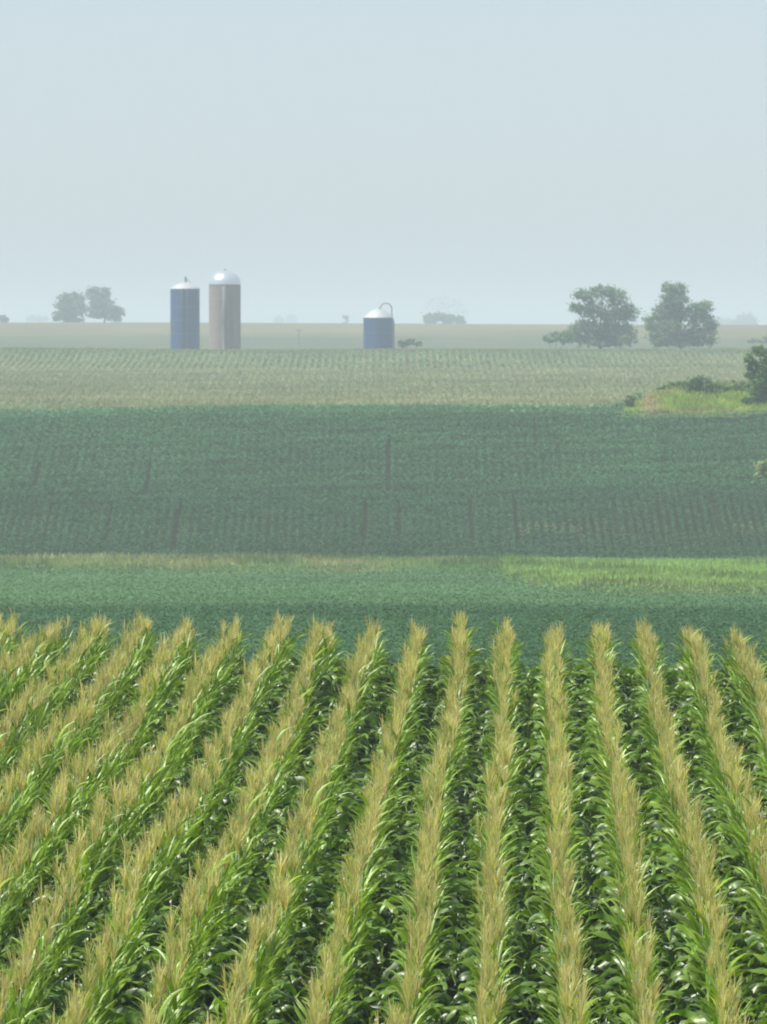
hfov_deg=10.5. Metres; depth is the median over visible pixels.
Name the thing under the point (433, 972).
corn plant
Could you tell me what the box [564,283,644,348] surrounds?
tree
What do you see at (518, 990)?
corn plant
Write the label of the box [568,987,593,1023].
corn plant
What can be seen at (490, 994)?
corn plant
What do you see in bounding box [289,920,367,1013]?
corn plant
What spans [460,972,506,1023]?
corn plant
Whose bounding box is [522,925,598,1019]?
corn plant
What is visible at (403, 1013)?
corn plant
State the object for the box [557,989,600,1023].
corn plant
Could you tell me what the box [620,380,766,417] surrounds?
grass
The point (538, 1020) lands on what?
corn plant
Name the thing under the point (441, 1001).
corn plant
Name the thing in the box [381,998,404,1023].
corn plant
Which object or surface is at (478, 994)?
corn plant
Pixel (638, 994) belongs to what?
corn plant
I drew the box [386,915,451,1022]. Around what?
corn plant
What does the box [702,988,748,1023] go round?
corn plant
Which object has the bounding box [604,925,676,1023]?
corn plant
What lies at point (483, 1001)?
corn plant
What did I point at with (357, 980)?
corn plant
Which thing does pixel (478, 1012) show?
corn plant
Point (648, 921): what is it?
corn plant
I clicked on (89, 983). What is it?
corn plant
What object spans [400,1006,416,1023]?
corn plant
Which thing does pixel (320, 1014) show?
corn plant
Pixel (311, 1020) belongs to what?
corn plant
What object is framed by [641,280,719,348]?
tree
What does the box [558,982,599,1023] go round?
corn plant
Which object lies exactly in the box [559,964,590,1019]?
corn plant
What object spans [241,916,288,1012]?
corn plant
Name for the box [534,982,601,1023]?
corn plant
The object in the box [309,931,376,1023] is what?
corn plant
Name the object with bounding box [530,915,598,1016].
corn plant
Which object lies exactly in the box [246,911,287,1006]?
corn plant
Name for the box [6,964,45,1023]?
corn plant
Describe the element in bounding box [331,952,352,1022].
corn plant
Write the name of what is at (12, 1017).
corn plant
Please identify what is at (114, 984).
corn plant
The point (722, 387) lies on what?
shrub
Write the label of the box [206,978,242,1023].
corn plant
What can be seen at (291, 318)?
barn
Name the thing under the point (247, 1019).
corn plant
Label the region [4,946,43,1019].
corn plant
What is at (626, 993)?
corn plant
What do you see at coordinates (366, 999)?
corn plant
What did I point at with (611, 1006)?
corn plant
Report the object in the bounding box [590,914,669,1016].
corn plant
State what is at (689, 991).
corn plant
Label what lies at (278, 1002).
corn plant
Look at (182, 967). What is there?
corn plant
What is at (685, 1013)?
corn plant
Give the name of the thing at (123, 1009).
corn plant
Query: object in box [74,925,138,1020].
corn plant
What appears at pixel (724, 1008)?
corn plant
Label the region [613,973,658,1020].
corn plant
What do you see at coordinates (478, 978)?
corn plant
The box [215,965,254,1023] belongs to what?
corn plant
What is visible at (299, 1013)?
corn plant
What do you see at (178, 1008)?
corn plant
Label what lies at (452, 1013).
corn plant
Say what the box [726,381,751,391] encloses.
shrub
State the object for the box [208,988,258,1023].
corn plant
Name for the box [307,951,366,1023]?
corn plant
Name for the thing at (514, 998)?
corn plant
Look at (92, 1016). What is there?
corn plant
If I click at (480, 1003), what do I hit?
corn plant
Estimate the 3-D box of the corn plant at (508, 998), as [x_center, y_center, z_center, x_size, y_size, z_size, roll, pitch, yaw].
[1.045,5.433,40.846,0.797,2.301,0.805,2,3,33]
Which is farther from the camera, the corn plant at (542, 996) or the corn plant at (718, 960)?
the corn plant at (542, 996)
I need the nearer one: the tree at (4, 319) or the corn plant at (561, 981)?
the corn plant at (561, 981)
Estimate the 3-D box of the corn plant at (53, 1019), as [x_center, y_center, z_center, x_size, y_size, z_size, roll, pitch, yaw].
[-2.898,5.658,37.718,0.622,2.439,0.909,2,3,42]
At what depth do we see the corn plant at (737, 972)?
42.34 m
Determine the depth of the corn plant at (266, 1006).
40.92 m
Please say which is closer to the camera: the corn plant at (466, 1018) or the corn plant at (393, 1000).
the corn plant at (466, 1018)
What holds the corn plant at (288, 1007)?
on the ground at (254, 336)
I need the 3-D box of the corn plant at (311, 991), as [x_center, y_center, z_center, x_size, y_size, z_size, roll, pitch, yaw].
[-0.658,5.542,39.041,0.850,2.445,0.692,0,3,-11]
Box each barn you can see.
[273,315,283,322]
[286,314,296,322]
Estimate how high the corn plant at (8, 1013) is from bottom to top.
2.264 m
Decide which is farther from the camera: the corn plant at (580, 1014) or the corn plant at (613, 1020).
the corn plant at (613, 1020)
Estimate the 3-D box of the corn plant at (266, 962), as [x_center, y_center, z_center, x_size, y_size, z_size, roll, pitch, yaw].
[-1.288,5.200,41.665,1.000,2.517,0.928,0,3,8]
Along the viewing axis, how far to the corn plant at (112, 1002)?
40.18 m
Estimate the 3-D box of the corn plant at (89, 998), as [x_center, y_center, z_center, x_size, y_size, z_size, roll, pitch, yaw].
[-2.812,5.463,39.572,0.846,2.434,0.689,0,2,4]
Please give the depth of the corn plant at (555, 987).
42.48 m
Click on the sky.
(505, 159)
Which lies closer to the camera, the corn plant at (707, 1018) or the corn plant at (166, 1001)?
the corn plant at (166, 1001)
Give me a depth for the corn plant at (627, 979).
41.15 m
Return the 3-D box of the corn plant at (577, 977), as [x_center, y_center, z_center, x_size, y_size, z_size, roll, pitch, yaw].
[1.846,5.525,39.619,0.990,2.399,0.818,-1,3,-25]
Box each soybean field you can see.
[0,403,766,559]
[0,562,766,682]
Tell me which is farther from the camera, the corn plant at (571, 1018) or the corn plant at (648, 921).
the corn plant at (648, 921)
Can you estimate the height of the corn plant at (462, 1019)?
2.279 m
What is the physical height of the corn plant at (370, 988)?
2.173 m
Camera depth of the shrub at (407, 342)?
896.83 m
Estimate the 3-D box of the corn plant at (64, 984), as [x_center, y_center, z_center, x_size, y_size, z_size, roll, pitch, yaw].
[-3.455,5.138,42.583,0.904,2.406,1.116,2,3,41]
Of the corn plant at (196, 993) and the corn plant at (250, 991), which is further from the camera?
the corn plant at (196, 993)
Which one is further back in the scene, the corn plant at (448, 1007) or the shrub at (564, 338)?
the shrub at (564, 338)
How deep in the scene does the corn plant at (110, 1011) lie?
40.22 m
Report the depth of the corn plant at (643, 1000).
39.03 m
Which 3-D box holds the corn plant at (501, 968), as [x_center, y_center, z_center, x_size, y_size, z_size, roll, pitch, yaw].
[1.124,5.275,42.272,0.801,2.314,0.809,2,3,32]
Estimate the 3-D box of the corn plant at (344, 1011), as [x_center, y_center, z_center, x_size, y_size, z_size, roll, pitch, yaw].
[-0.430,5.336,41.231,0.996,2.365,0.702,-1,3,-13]
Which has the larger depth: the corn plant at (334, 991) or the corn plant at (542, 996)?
the corn plant at (542, 996)
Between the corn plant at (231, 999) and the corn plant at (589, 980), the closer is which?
the corn plant at (231, 999)
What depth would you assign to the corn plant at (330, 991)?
40.12 m
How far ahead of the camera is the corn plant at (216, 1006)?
40.99 m
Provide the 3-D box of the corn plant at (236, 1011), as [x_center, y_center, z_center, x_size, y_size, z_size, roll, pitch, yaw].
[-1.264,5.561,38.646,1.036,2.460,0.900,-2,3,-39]
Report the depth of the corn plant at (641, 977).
40.52 m
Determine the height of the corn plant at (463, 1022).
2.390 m
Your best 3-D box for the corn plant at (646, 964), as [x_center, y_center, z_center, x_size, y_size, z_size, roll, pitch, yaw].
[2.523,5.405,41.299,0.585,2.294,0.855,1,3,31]
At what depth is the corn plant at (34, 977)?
41.51 m
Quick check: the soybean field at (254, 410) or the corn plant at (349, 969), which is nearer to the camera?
the corn plant at (349, 969)
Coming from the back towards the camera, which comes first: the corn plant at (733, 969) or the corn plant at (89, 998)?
the corn plant at (733, 969)
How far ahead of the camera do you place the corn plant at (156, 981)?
39.97 m
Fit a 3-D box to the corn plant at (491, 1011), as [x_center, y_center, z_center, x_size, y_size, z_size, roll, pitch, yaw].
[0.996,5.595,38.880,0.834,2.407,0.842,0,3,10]
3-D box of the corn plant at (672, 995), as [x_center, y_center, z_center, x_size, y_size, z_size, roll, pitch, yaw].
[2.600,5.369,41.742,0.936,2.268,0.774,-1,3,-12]
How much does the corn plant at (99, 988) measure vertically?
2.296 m
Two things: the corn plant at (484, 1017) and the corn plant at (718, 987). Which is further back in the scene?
the corn plant at (718, 987)
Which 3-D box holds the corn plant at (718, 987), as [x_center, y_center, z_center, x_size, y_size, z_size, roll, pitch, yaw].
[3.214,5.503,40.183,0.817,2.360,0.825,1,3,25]
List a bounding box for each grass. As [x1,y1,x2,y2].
[0,549,766,596]
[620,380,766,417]
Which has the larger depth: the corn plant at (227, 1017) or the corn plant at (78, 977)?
the corn plant at (78, 977)
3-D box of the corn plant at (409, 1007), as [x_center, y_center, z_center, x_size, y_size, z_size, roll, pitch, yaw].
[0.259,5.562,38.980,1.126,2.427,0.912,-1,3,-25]
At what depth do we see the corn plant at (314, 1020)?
37.03 m
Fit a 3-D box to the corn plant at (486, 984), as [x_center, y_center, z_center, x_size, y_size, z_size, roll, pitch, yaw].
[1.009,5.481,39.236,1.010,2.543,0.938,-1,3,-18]
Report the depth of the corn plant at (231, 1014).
37.77 m
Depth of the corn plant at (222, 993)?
40.21 m
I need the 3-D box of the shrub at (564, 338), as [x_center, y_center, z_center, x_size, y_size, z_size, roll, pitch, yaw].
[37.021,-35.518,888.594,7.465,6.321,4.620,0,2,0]
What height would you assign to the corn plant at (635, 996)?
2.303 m
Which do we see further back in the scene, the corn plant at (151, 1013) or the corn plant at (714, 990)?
the corn plant at (714, 990)
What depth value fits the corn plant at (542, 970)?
43.69 m
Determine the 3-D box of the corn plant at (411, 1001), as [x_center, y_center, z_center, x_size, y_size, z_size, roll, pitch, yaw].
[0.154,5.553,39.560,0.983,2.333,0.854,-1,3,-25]
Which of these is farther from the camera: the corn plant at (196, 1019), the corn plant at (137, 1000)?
the corn plant at (137, 1000)
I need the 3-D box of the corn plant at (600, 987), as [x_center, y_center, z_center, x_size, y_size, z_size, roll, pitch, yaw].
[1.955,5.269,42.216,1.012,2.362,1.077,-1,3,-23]
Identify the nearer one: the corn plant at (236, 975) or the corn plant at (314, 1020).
the corn plant at (314, 1020)
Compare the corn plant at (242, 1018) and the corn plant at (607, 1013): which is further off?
the corn plant at (607, 1013)
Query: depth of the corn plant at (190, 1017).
41.29 m
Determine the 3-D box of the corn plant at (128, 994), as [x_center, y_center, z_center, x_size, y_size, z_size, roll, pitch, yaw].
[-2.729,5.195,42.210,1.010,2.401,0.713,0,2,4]
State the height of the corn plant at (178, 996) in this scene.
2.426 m
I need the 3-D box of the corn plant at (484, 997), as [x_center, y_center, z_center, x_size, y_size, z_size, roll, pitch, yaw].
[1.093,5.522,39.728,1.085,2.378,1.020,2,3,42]
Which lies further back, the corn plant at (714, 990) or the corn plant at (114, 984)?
the corn plant at (114, 984)
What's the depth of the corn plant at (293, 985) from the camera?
42.95 m
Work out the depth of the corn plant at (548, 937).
42.66 m
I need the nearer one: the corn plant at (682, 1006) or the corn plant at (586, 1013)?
the corn plant at (586, 1013)
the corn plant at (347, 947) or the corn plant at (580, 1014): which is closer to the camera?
the corn plant at (580, 1014)
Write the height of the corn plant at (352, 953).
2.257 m
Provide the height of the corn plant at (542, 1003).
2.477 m
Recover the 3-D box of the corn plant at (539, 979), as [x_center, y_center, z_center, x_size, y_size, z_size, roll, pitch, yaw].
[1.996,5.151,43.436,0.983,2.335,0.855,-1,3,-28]
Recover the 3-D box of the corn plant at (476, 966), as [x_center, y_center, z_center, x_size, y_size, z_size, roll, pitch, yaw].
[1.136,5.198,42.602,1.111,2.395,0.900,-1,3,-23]
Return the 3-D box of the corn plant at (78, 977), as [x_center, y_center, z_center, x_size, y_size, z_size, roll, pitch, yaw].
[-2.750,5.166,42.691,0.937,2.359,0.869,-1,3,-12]
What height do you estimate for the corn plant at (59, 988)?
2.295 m
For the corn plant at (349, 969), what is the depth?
42.69 m
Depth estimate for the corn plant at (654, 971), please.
41.54 m
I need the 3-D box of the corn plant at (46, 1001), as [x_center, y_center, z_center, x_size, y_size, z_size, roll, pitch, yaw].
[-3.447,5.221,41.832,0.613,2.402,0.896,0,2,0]
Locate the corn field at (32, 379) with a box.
[0,346,765,416]
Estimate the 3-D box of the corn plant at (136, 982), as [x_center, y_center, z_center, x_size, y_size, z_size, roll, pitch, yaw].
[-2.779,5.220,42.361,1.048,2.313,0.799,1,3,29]
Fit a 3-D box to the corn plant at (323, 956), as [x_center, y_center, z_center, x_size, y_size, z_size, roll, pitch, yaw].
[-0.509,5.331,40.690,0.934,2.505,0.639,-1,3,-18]
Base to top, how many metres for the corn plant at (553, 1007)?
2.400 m
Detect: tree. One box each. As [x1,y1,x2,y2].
[0,314,9,322]
[25,314,50,321]
[51,292,89,321]
[84,285,125,321]
[342,314,348,322]
[420,311,456,323]
[423,296,468,323]
[455,315,466,323]
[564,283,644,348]
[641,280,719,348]
[713,316,734,324]
[732,311,759,324]
[741,345,766,405]
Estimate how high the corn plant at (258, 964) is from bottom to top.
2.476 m
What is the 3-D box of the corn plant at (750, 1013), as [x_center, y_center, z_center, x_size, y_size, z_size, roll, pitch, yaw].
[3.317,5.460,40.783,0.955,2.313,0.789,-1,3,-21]
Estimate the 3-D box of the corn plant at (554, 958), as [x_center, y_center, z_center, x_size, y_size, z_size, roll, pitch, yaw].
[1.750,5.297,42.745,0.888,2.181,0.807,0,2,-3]
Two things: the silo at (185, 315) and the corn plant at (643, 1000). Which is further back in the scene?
the silo at (185, 315)
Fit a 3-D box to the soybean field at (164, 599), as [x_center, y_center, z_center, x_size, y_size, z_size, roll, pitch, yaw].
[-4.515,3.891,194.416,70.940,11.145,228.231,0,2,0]
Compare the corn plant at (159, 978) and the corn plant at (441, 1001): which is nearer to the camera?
the corn plant at (159, 978)
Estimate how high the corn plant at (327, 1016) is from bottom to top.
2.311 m
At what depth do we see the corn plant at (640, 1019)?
38.87 m
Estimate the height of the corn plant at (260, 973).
2.492 m
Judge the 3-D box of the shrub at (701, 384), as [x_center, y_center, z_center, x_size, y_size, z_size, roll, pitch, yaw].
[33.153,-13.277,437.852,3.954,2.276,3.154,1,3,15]
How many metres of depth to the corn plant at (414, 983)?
40.32 m
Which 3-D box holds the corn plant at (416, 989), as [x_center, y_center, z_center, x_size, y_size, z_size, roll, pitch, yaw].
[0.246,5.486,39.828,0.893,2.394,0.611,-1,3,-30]
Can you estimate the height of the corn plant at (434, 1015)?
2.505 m
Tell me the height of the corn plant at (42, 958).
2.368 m
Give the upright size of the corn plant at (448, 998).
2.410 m
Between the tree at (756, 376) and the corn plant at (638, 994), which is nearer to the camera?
the corn plant at (638, 994)
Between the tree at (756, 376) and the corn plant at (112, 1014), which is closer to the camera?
the corn plant at (112, 1014)
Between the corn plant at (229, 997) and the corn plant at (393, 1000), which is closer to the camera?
the corn plant at (229, 997)
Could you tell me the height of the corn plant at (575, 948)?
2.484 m
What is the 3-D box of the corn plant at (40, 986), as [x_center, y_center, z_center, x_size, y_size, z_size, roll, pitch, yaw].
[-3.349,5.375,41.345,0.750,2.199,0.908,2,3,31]
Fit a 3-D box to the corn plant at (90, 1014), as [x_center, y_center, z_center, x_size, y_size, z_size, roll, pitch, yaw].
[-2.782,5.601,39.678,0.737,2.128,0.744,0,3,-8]
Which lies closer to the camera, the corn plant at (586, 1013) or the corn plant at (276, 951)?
the corn plant at (586, 1013)
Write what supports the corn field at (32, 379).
on the ground at (254, 336)
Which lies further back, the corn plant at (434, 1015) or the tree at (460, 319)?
the tree at (460, 319)
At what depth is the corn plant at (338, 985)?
40.81 m
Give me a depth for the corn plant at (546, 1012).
41.65 m
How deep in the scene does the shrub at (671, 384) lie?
441.36 m
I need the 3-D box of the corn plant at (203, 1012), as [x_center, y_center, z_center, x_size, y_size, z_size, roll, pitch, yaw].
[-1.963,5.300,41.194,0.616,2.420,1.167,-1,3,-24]
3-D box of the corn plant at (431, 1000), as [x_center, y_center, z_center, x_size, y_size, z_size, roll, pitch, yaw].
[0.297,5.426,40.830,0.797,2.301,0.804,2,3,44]
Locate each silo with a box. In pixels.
[170,276,199,348]
[209,268,240,349]
[363,303,393,348]
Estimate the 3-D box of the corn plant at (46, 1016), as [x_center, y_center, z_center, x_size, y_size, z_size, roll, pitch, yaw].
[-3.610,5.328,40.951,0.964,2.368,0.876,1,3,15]
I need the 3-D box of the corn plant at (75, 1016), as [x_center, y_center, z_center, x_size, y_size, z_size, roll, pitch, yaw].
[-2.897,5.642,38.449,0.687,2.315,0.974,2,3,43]
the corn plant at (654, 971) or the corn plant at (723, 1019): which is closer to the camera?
the corn plant at (723, 1019)
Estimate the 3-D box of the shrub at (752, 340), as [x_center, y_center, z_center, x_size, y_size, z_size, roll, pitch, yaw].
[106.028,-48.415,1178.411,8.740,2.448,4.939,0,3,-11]
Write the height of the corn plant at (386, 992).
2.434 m
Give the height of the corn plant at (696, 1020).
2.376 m
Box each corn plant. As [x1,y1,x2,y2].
[0,950,35,1023]
[0,964,44,1023]
[0,965,32,1023]
[0,967,34,1022]
[1,930,51,1023]
[1,938,56,1023]
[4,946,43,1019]
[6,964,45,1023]
[7,896,80,1014]
[7,912,67,1015]
[7,956,39,1023]
[8,916,72,1013]
[8,929,58,1023]
[9,921,68,1015]
[10,912,82,1010]
[10,915,69,1015]
[10,937,45,1006]
[12,909,63,1011]
[13,899,81,1010]
[20,952,62,1023]
[32,945,61,1023]
[33,1007,72,1023]
[45,1004,77,1023]
[45,1012,60,1023]
[47,988,100,1023]
[54,992,93,1023]
[56,938,115,1023]
[59,973,93,1023]
[62,934,137,1022]
[62,980,108,1023]
[63,963,102,1023]
[66,980,99,1023]
[67,960,117,1020]
[69,1007,88,1023]
[70,906,149,1006]
[70,960,108,1023]
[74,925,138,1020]
[75,928,136,1023]
[77,928,124,998]
[78,922,142,1013]
[78,950,126,1023]
[79,961,107,1023]
[80,916,148,1009]
[80,945,140,1023]
[83,919,142,1011]
[83,946,126,1023]
[83,992,110,1022]
[92,912,147,1007]
[95,930,137,1021]
[109,925,144,1003]
[121,907,156,1008]
[126,978,188,1023]
[130,996,156,1023]
[132,915,217,1023]
[132,959,170,1023]
[132,959,187,1023]
[133,925,205,1021]
[133,972,193,1023]
[135,952,178,1020]
[138,931,196,1023]
[140,963,183,1019]
[140,1002,160,1023]
[140,1009,157,1023]
[143,930,217,1023]
[147,929,195,1022]
[149,931,199,1022]
[150,948,199,1023]
[152,930,208,1023]
[152,981,185,1023]
[154,950,208,1023]
[157,915,215,1023]
[158,964,198,1023]
[205,982,246,1023]
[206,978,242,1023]
[208,927,298,1023]
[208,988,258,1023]
[209,961,245,1023]
[210,906,300,1011]
[210,950,289,1023]
[211,910,307,1023]
[211,963,277,1021]
[212,982,248,1023]
[214,934,258,1015]
[215,963,275,1023]
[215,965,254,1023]
[216,943,276,1020]
[218,912,298,1016]
[220,959,270,1019]
[222,944,285,1023]
[222,957,269,1018]
[223,995,242,1023]
[224,945,265,1016]
[224,1002,242,1023]
[226,995,256,1023]
[227,914,307,1023]
[228,944,275,1023]
[229,907,309,1022]
[231,920,282,1023]
[231,1008,250,1023]
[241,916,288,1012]
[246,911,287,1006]
[247,909,303,1023]
[248,965,278,1023]
[250,917,296,1023]
[287,993,342,1023]
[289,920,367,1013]
[289,920,373,1020]
[292,981,336,1023]
[293,971,330,1023]
[293,976,331,1023]
[294,902,382,1023]
[297,931,347,1023]
[298,959,363,1023]
[299,935,364,1023]
[300,961,345,1007]
[300,967,340,1023]
[301,986,326,1023]
[302,966,353,1023]
[302,974,352,1022]
[302,983,339,1023]
[302,1000,319,1023]
[303,925,384,1022]
[303,955,342,1022]
[304,962,355,1022]
[305,998,334,1023]
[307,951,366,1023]
[308,1002,328,1023]
[309,907,374,1003]
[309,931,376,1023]
[312,937,386,1023]
[312,993,322,1019]
[313,1001,330,1023]
[315,925,382,1023]
[317,897,378,1023]
[319,964,365,1023]
[326,924,384,1017]
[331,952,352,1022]
[368,916,449,1012]
[369,938,429,1023]
[372,906,447,1023]
[372,924,449,1023]
[375,925,449,1023]
[378,923,459,1023]
[379,964,439,1013]
[380,967,428,1023]
[381,979,418,1023]
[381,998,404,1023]
[382,961,432,1023]
[383,906,464,1006]
[384,1003,404,1023]
[385,900,447,1000]
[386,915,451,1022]
[386,982,431,1023]
[388,937,443,1023]
[388,1001,407,1022]
[391,930,442,1006]
[391,951,441,1023]
[392,960,423,1009]
[393,919,452,1023]
[395,971,437,1023]
[397,976,429,1023]
[398,997,410,1022]
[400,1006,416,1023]
[401,944,463,1014]
[402,971,422,1022]
[441,929,526,1023]
[442,906,529,1022]
[448,915,541,1023]
[454,927,533,1023]
[456,905,530,1023]
[456,919,546,1023]
[457,971,507,1023]
[458,950,519,1022]
[459,955,502,1023]
[459,955,518,1023]
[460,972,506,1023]
[462,957,518,1023]
[464,924,541,1019]
[464,961,516,1021]
[465,950,515,1018]
[466,957,520,1023]
[466,978,492,1023]
[468,980,508,1023]
[469,969,509,1023]
[469,988,506,1023]
[470,904,529,995]
[473,1000,488,1023]
[474,916,552,1023]
[474,999,488,1023]
[474,1003,492,1023]
[477,973,506,1018]
[477,984,524,1023]
[482,1000,497,1023]
[483,995,521,1023]
[512,915,607,1015]
[518,898,603,1004]
[518,898,605,1021]
[520,926,596,1019]
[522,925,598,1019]
[523,932,570,1023]
[524,918,622,1023]
[527,912,613,1023]
[529,926,600,1023]
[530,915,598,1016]
[531,898,597,1017]
[532,898,595,985]
[533,955,577,1021]
[534,930,615,1023]
[534,946,591,1023]
[534,976,582,1022]
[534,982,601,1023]
[536,920,601,1023]
[536,974,578,1023]
[540,971,593,1023]
[549,957,580,1017]
[551,962,589,1018]
[552,968,600,1023]
[556,950,610,1020]
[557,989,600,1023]
[558,954,600,999]
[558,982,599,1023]
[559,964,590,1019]
[564,981,594,1023]
[564,1010,580,1023]
[567,970,606,1018]
[567,998,587,1023]
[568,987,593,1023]
[569,939,617,1020]
[569,972,599,1023]
[587,902,681,1020]
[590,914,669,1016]
[596,899,683,1019]
[601,929,694,1022]
[603,938,667,1023]
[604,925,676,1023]
[605,947,661,1023]
[609,904,670,1019]
[610,934,664,1023]
[611,931,677,1023]
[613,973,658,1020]
[614,985,655,1023]
[615,946,662,1016]
[616,955,659,1023]
[616,969,669,1023]
[617,970,661,1012]
[619,944,654,1023]
[620,962,667,1010]
[621,977,679,1023]
[628,969,646,1023]
[629,943,663,998]
[632,988,662,1023]
[632,999,657,1023]
[635,972,667,1023]
[637,998,657,1021]
[638,938,681,1004]
[662,912,758,1019]
[664,941,718,1023]
[668,928,752,1022]
[674,904,766,1012]
[675,905,746,1023]
[679,950,731,1023]
[685,918,760,1021]
[687,956,727,1023]
[688,939,747,1023]
[690,962,742,1023]
[696,955,743,1021]
[698,967,746,1019]
[702,986,729,1023]
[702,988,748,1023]
[703,973,752,1023]
[703,977,749,1023]
[708,954,756,1023]
[713,938,754,1017]
[714,984,733,1023]
[714,984,751,1023]
[714,998,746,1023]
[720,1005,741,1023]
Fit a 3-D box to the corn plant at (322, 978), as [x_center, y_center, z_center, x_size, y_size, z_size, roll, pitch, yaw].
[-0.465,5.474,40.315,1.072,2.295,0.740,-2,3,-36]
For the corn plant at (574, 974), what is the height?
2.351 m
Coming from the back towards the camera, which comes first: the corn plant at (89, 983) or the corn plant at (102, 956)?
the corn plant at (102, 956)
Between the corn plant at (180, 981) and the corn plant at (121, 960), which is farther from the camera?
the corn plant at (121, 960)
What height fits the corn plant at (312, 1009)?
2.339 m
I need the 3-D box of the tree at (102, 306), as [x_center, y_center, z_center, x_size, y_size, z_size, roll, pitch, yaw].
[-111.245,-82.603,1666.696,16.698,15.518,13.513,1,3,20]
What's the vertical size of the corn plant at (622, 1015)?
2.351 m
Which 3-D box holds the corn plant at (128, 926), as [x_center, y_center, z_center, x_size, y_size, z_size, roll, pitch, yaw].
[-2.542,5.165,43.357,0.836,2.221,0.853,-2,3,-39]
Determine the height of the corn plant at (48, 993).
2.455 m
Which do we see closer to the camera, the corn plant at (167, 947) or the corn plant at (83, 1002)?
the corn plant at (83, 1002)
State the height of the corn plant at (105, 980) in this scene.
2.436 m
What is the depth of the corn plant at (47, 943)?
41.96 m
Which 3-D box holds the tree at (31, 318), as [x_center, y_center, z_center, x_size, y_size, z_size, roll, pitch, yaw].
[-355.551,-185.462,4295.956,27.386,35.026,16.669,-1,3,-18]
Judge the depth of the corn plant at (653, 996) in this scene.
39.57 m
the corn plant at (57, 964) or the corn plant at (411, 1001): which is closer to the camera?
the corn plant at (411, 1001)
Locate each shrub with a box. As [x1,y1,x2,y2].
[396,338,422,347]
[542,330,574,348]
[621,395,637,408]
[656,381,685,389]
[680,374,717,393]
[713,383,731,392]
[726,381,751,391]
[745,336,766,342]
[751,456,766,482]
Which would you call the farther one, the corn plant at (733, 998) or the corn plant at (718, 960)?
the corn plant at (718, 960)
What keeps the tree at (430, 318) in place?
on the ground at (254, 336)
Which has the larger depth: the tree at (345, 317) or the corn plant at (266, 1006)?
the tree at (345, 317)
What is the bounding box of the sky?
[0,0,766,324]
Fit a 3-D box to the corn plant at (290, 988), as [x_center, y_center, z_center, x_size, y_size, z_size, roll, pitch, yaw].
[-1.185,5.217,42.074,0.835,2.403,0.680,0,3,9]
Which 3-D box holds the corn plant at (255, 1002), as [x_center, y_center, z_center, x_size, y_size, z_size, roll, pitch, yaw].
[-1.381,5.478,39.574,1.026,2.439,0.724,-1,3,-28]
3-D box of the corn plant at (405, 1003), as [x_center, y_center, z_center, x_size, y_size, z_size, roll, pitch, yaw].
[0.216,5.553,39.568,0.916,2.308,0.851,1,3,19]
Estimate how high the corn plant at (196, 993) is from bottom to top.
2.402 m
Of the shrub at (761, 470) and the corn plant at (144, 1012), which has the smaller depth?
the corn plant at (144, 1012)
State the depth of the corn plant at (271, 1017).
40.78 m
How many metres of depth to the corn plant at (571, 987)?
39.03 m
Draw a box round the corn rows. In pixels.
[0,606,766,1023]
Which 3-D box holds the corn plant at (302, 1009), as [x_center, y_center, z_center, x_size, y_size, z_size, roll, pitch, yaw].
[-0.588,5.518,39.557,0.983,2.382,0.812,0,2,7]
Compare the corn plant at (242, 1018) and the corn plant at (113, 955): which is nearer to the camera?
the corn plant at (242, 1018)
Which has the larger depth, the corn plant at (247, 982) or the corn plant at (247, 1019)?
the corn plant at (247, 982)
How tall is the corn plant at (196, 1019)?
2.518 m
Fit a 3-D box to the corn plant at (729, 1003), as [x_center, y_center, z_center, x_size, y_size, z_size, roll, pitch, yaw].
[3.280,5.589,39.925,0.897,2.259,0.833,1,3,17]
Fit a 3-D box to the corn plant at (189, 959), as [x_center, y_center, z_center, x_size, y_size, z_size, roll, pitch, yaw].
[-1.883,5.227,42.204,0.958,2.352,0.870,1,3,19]
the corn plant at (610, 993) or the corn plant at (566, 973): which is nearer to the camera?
the corn plant at (566, 973)
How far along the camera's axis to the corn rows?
53.05 m
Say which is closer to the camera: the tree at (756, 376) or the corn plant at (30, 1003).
the corn plant at (30, 1003)
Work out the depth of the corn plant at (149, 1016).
37.60 m
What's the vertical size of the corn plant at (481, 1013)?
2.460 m
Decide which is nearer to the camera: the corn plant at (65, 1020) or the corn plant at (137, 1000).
the corn plant at (65, 1020)
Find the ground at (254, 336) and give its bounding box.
[0,322,766,1015]
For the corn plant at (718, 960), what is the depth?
40.60 m
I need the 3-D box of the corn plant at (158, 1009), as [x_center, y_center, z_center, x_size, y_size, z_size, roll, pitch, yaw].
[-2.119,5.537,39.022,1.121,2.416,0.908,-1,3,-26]
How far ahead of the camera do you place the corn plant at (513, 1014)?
41.88 m
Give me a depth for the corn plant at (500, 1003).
39.08 m
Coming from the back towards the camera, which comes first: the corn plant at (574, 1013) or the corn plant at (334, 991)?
the corn plant at (334, 991)
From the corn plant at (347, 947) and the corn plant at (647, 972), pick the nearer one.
the corn plant at (647, 972)
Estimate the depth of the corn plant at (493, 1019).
38.33 m
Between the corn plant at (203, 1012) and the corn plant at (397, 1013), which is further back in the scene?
the corn plant at (203, 1012)
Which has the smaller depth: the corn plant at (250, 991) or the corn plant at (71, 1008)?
the corn plant at (71, 1008)
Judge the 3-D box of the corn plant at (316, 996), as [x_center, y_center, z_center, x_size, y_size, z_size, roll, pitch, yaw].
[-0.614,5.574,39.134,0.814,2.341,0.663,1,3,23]
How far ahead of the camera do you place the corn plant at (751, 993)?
42.23 m

